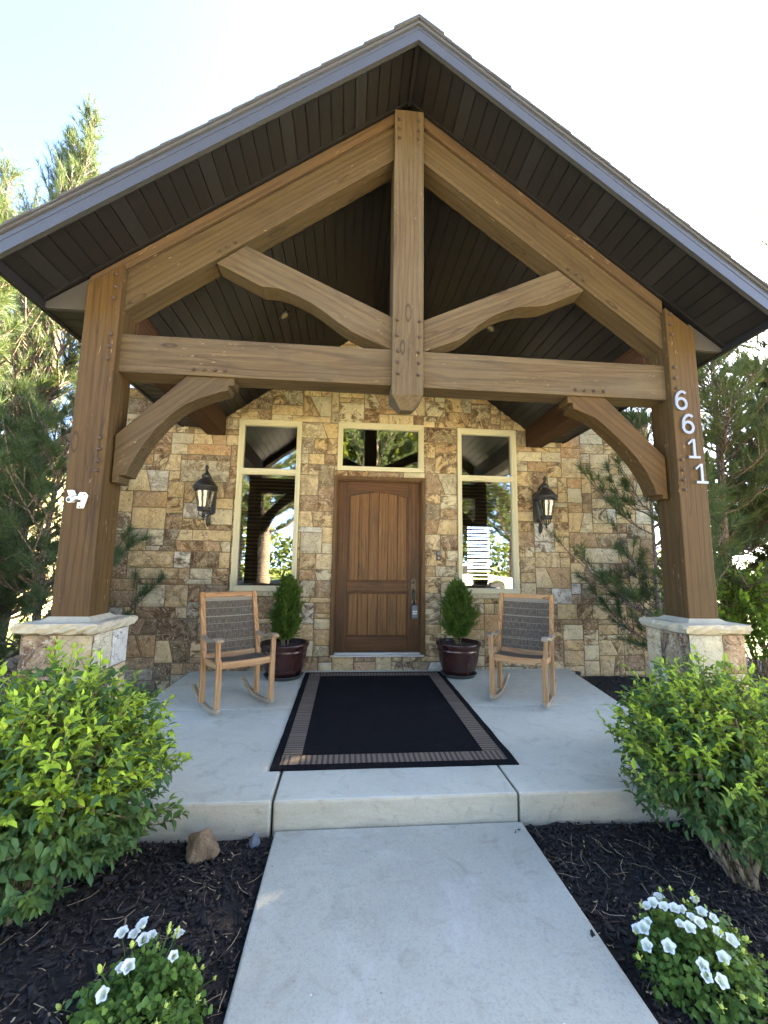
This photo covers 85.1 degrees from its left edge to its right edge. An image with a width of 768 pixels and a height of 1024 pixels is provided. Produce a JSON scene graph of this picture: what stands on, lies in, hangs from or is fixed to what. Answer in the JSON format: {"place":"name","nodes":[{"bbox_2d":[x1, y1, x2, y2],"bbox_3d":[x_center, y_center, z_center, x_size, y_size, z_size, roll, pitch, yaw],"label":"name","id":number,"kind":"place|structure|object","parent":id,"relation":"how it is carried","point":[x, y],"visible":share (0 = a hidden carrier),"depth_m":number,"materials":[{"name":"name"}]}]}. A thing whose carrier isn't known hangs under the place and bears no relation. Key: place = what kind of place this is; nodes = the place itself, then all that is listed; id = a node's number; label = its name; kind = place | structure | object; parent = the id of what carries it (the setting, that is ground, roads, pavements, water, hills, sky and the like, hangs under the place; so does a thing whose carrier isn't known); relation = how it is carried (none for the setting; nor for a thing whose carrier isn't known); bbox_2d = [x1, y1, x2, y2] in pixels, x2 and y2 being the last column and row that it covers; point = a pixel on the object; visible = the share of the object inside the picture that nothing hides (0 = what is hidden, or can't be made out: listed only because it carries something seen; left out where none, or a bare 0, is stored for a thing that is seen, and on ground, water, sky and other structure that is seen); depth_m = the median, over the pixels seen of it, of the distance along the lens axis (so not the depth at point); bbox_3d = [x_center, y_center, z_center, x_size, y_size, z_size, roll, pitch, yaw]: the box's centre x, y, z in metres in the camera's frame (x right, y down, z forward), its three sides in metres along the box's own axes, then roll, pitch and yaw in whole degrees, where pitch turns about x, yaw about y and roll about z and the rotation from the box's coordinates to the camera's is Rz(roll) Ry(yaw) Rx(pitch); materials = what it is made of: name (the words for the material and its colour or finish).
{"place":"outdoors","nodes":[
{"label":"outdoors","id":0,"kind":"place"},
{"bbox_2d":[10,449,68,620],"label":"neighbour house","id":1,"kind":"structure","parent":0,"point":[51,541],"depth_m":12.22,"materials":[{"name":"beige paint"}]},
{"bbox_2d":[0,0,767,573],"label":"sky","id":2,"kind":"structure","parent":0,"point":[673,94],"materials":[{"name":"white"}]},
{"bbox_2d":[6,571,766,706],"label":"lawn","id":3,"kind":"structure","parent":0,"point":[746,649],"depth_m":10.31,"materials":[{"name":"green plant"}]},
{"bbox_2d":[0,144,67,556],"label":"pine tree","id":4,"kind":"object","parent":3,"relation":"on","point":[5,183],"visible":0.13,"depth_m":6.68,"materials":[{"name":"green plant"}]},
{"bbox_2d":[0,294,73,619],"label":"pine tree","id":5,"kind":"object","parent":3,"relation":"on","point":[56,400],"visible":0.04,"depth_m":8.00,"materials":[{"name":"green plant"}]},
{"bbox_2d":[109,341,655,697],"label":"stone house","id":6,"kind":"structure","parent":3,"relation":"on","point":[353,513],"depth_m":5.31,"materials":[{"name":"brown stone"}]},
{"bbox_2d":[192,465,218,526],"bbox_3d":[-2.094,-0.192,4.929,0.286,0.720,0.391,1,-7,-5],"label":"wall lantern","id":7,"kind":"object","parent":6,"relation":"attached to","point":[205,487],"depth_m":4.82,"materials":[{"name":"black metal"}]},
{"bbox_2d":[227,419,302,595],"bbox_3d":[-1.447,-0.070,5.227,0.830,2.189,0.180,1,-7,-5],"label":"window","id":8,"kind":"structure","parent":6,"relation":"in","point":[261,589],"depth_m":5.22,"materials":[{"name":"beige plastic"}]},
{"bbox_2d":[334,481,419,651],"bbox_3d":[-0.068,0.665,5.256,1.052,2.117,0.130,1,-7,-5],"label":"door","id":9,"kind":"structure","parent":6,"relation":"in","point":[378,569],"depth_m":5.27,"materials":[{"name":"brown wood"}]},
{"bbox_2d":[337,422,423,472],"bbox_3d":[-0.040,-0.826,5.438,1.108,0.631,0.130,1,-7,-5],"label":"window","id":10,"kind":"structure","parent":6,"relation":"in","point":[342,425],"depth_m":5.40,"materials":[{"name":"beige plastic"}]},
{"bbox_2d":[411,600,417,618],"bbox_3d":[0.378,1.206,5.181,0.076,0.238,0.056,1,-7,-5],"label":"key lockbox","id":11,"kind":"object","parent":6,"relation":"hanging from","point":[414,611],"visible":1,"depth_m":5.16,"materials":[{"name":"black metal"}]},
{"bbox_2d":[436,551,440,560],"bbox_3d":[0.685,0.553,5.266,0.054,0.120,0.055,1,-7,-5],"label":"door bell","id":12,"kind":"object","parent":6,"relation":"attached to","point":[438,555],"depth_m":5.24,"materials":[{"name":"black metal"}]},
{"bbox_2d":[457,428,519,598],"bbox_3d":[1.337,0.004,5.465,0.840,2.199,0.180,1,-7,-5],"label":"window","id":13,"kind":"structure","parent":6,"relation":"in","point":[479,592],"depth_m":5.46,"materials":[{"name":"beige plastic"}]},
{"bbox_2d":[532,476,557,533],"bbox_3d":[2.018,-0.089,5.282,0.286,0.720,0.391,1,-7,-5],"label":"wall lantern","id":14,"kind":"object","parent":6,"relation":"attached to","point":[544,497],"depth_m":5.18,"materials":[{"name":"black metal"}]},
{"bbox_2d":[0,654,767,1023],"bbox_3d":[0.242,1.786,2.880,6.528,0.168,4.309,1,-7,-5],"label":"bark mulch","id":15,"kind":"object","parent":3,"relation":"on","point":[190,944],"visible":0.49,"depth_m":1.81,"materials":[{"name":"black wood"}]},
{"bbox_2d":[0,440,67,662],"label":"pine tree","id":16,"kind":"object","parent":15,"relation":"on","point":[4,609],"visible":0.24,"depth_m":4.97,"materials":[{"name":"green plant"}]},
{"bbox_2d":[0,224,68,605],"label":"pine tree","id":17,"kind":"object","parent":15,"relation":"on","point":[6,301],"visible":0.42,"depth_m":4.30,"materials":[{"name":"green plant"}]},
{"bbox_2d":[0,87,109,659],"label":"pine tree","id":18,"kind":"object","parent":15,"relation":"on","point":[44,339],"visible":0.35,"depth_m":5.85,"materials":[{"name":"green plant"}]},
{"bbox_2d":[0,357,168,678],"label":"pine tree","id":19,"kind":"object","parent":15,"relation":"on","point":[19,443],"visible":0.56,"depth_m":3.86,"materials":[{"name":"green plant"}]},
{"bbox_2d":[0,638,192,927],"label":"leafy shrub","id":20,"kind":"object","parent":15,"relation":"on","point":[77,761],"visible":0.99,"depth_m":1.74,"materials":[{"name":"green plant"}]},
{"bbox_2d":[54,916,216,1023],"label":"bellflower plant","id":21,"kind":"object","parent":15,"relation":"on","point":[108,1001],"visible":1,"depth_m":1.32,"materials":[{"name":"green plant"}]},
{"bbox_2d":[186,828,219,865],"bbox_3d":[-0.906,1.676,2.103,0.164,0.178,0.143,3,-8,-15],"label":"rock","id":22,"kind":"object","parent":15,"relation":"on","point":[202,845],"visible":0.94,"depth_m":2.06,"materials":[{"name":"brown stone"}]},
{"bbox_2d":[249,832,259,848],"bbox_3d":[-0.673,1.711,2.180,0.059,0.082,0.044,1,-7,-5],"label":"stone chip","id":23,"kind":"object","parent":15,"relation":"on","point":[254,841],"visible":0.98,"depth_m":2.17,"materials":[{"name":"grey stone"}]},
{"bbox_2d":[0,13,767,710],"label":"timber porch","id":24,"kind":"object","parent":15,"relation":"on","point":[416,207],"visible":0.75,"depth_m":3.01,"materials":[{"name":"wood"}]},
{"bbox_2d":[66,490,87,507],"bbox_3d":[-1.914,-0.081,2.601,0.104,0.110,0.058,1,-7,-5],"label":"camera mount","id":25,"kind":"object","parent":24,"relation":"attached to","point":[80,499],"visible":1,"depth_m":2.60,"materials":[{"name":"white plastic"}]},
{"bbox_2d":[674,390,687,410],"bbox_3d":[2.186,-0.822,3.081,0.097,0.154,0.014,1,-7,-5],"label":"house number","id":26,"kind":"object","parent":24,"relation":"attached to","point":[677,399],"visible":1,"depth_m":3.08,"materials":[{"name":"silver metal"}]},
{"bbox_2d":[681,414,694,433],"bbox_3d":[2.223,-0.645,3.062,0.097,0.154,0.014,1,-7,-5],"label":"house number","id":27,"kind":"object","parent":24,"relation":"attached to","point":[684,423],"visible":1,"depth_m":3.06,"materials":[{"name":"silver metal"}]},
{"bbox_2d":[686,439,700,458],"bbox_3d":[2.250,-0.459,3.041,0.093,0.145,0.014,1,-7,-5],"label":"house number","id":28,"kind":"object","parent":24,"relation":"attached to","point":[693,445],"visible":1,"depth_m":3.03,"materials":[{"name":"silver metal"}]},
{"bbox_2d":[694,464,708,483],"bbox_3d":[2.291,-0.276,3.021,0.093,0.145,0.014,1,-7,-5],"label":"house number","id":29,"kind":"object","parent":24,"relation":"attached to","point":[701,472],"visible":1,"depth_m":3.02,"materials":[{"name":"silver metal"}]},
{"bbox_2d":[1,695,767,1023],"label":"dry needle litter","id":30,"kind":"object","parent":15,"relation":"on","point":[549,855],"visible":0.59,"depth_m":1.82,"materials":[{"name":"brown plant"}]},
{"bbox_2d":[547,407,751,652],"bbox_3d":[3.027,0.191,4.702,1.821,4.065,1.893,5,-9,-31],"label":"pine tree","id":31,"kind":"object","parent":15,"relation":"on","point":[636,595],"visible":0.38,"depth_m":4.78,"materials":[{"name":"green plant"}]},
{"bbox_2d":[596,644,767,891],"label":"leafy shrub","id":32,"kind":"object","parent":15,"relation":"on","point":[702,759],"visible":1,"depth_m":2.07,"materials":[{"name":"green plant"}]},
{"bbox_2d":[631,885,767,1023],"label":"bellflower plant","id":33,"kind":"object","parent":15,"relation":"on","point":[691,927],"visible":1,"depth_m":1.44,"materials":[{"name":"green plant"}]},
{"bbox_2d":[639,343,767,627],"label":"pine tree","id":34,"kind":"object","parent":15,"relation":"on","point":[720,384],"visible":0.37,"depth_m":5.63,"materials":[{"name":"green plant"}]},
{"bbox_2d":[716,560,767,689],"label":"maple sapling","id":35,"kind":"object","parent":15,"relation":"on","point":[760,633],"visible":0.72,"depth_m":4.88,"materials":[{"name":"green plant"}]},
{"bbox_2d":[118,669,684,843],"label":"porch floor","id":36,"kind":"structure","parent":3,"relation":"on","point":[225,784],"depth_m":2.56,"materials":[{"name":"concrete"}]},
{"bbox_2d":[192,591,278,714],"bbox_3d":[-1.389,1.251,3.880,0.566,0.988,0.707,7,-9,-39],"label":"rocking chair","id":37,"kind":"object","parent":36,"relation":"on","point":[231,633],"visible":1,"depth_m":3.93,"materials":[{"name":"brown wood"}]},
{"bbox_2d":[263,671,302,680],"bbox_3d":[-1.126,1.826,4.680,0.440,0.040,0.440,1,-7,-5],"label":"plant saucer","id":38,"kind":"object","parent":36,"relation":"on","point":[284,679],"visible":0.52,"depth_m":4.52,"materials":[{"name":"black plastic"}]},
{"bbox_2d":[260,638,309,677],"bbox_3d":[-1.123,1.651,4.702,0.552,0.366,0.552,1,-7,-5],"label":"plant pot","id":39,"kind":"object","parent":38,"relation":"on","point":[290,657],"visible":0.76,"depth_m":4.52,"materials":[{"name":"red ceramic"}]},
{"bbox_2d":[267,573,305,645],"bbox_3d":[-1.111,1.114,4.768,0.448,0.850,0.493,1,-7,-5],"label":"potted evergreen","id":40,"kind":"object","parent":39,"relation":"on","point":[287,619],"visible":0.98,"depth_m":4.69,"materials":[{"name":"green plant"}]},
{"bbox_2d":[269,671,518,771],"bbox_3d":[-0.015,1.751,3.787,1.601,0.037,2.294,1,-7,-5],"label":"door rug","id":41,"kind":"object","parent":36,"relation":"on","point":[362,720],"depth_m":3.29,"materials":[{"name":"black fabric"}]},
{"bbox_2d":[440,669,476,678],"bbox_3d":[0.866,1.877,4.856,0.420,0.040,0.420,1,-7,-5],"label":"plant saucer","id":42,"kind":"object","parent":36,"relation":"on","point":[459,677],"visible":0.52,"depth_m":4.69,"materials":[{"name":"black plastic"}]},
{"bbox_2d":[436,638,480,675],"bbox_3d":[0.868,1.701,4.878,0.527,0.366,0.527,1,-7,-5],"label":"plant pot","id":43,"kind":"object","parent":42,"relation":"on","point":[458,659],"visible":0.92,"depth_m":4.70,"materials":[{"name":"red ceramic"}]},
{"bbox_2d":[438,576,480,644],"bbox_3d":[0.889,1.180,4.968,0.486,0.824,0.540,1,-7,-5],"label":"potted evergreen","id":44,"kind":"object","parent":43,"relation":"on","point":[457,608],"visible":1,"depth_m":4.87,"materials":[{"name":"green plant"}]},
{"bbox_2d":[486,593,556,707],"bbox_3d":[1.387,1.325,4.158,0.566,0.988,0.707,-3,-8,28],"label":"rocking chair","id":45,"kind":"object","parent":36,"relation":"on","point":[524,633],"visible":1,"depth_m":4.25,"materials":[{"name":"brown wood"}]},
{"bbox_2d":[649,194,728,496],"bbox_3d":[8.008,-3.103,11.091,2.924,12.365,2.910,1,-7,-5],"label":"pine tree","id":46,"kind":"object","parent":3,"relation":"on","point":[685,219],"visible":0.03,"depth_m":11.91,"materials":[{"name":"green plant"}]},
{"bbox_2d":[649,341,767,611],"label":"pine tree","id":47,"kind":"object","parent":3,"relation":"on","point":[753,564],"visible":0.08,"depth_m":6.93,"materials":[{"name":"green plant"}]},
{"bbox_2d":[703,275,767,588],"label":"pine tree","id":48,"kind":"object","parent":3,"relation":"on","point":[763,344],"visible":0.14,"depth_m":6.67,"materials":[{"name":"green plant"}]},
{"bbox_2d":[716,207,767,480],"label":"pine tree","id":49,"kind":"object","parent":3,"relation":"on","point":[736,352],"visible":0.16,"depth_m":6.63,"materials":[{"name":"green plant"}]},
{"bbox_2d":[739,332,767,575],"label":"pine tree","id":50,"kind":"object","parent":3,"relation":"on","point":[763,357],"visible":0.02,"depth_m":9.39,"materials":[{"name":"green plant"}]},
{"bbox_2d":[223,822,658,1023],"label":"walkway","id":51,"kind":"structure","parent":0,"point":[484,923],"depth_m":1.61,"materials":[{"name":"concrete"}]}
]}

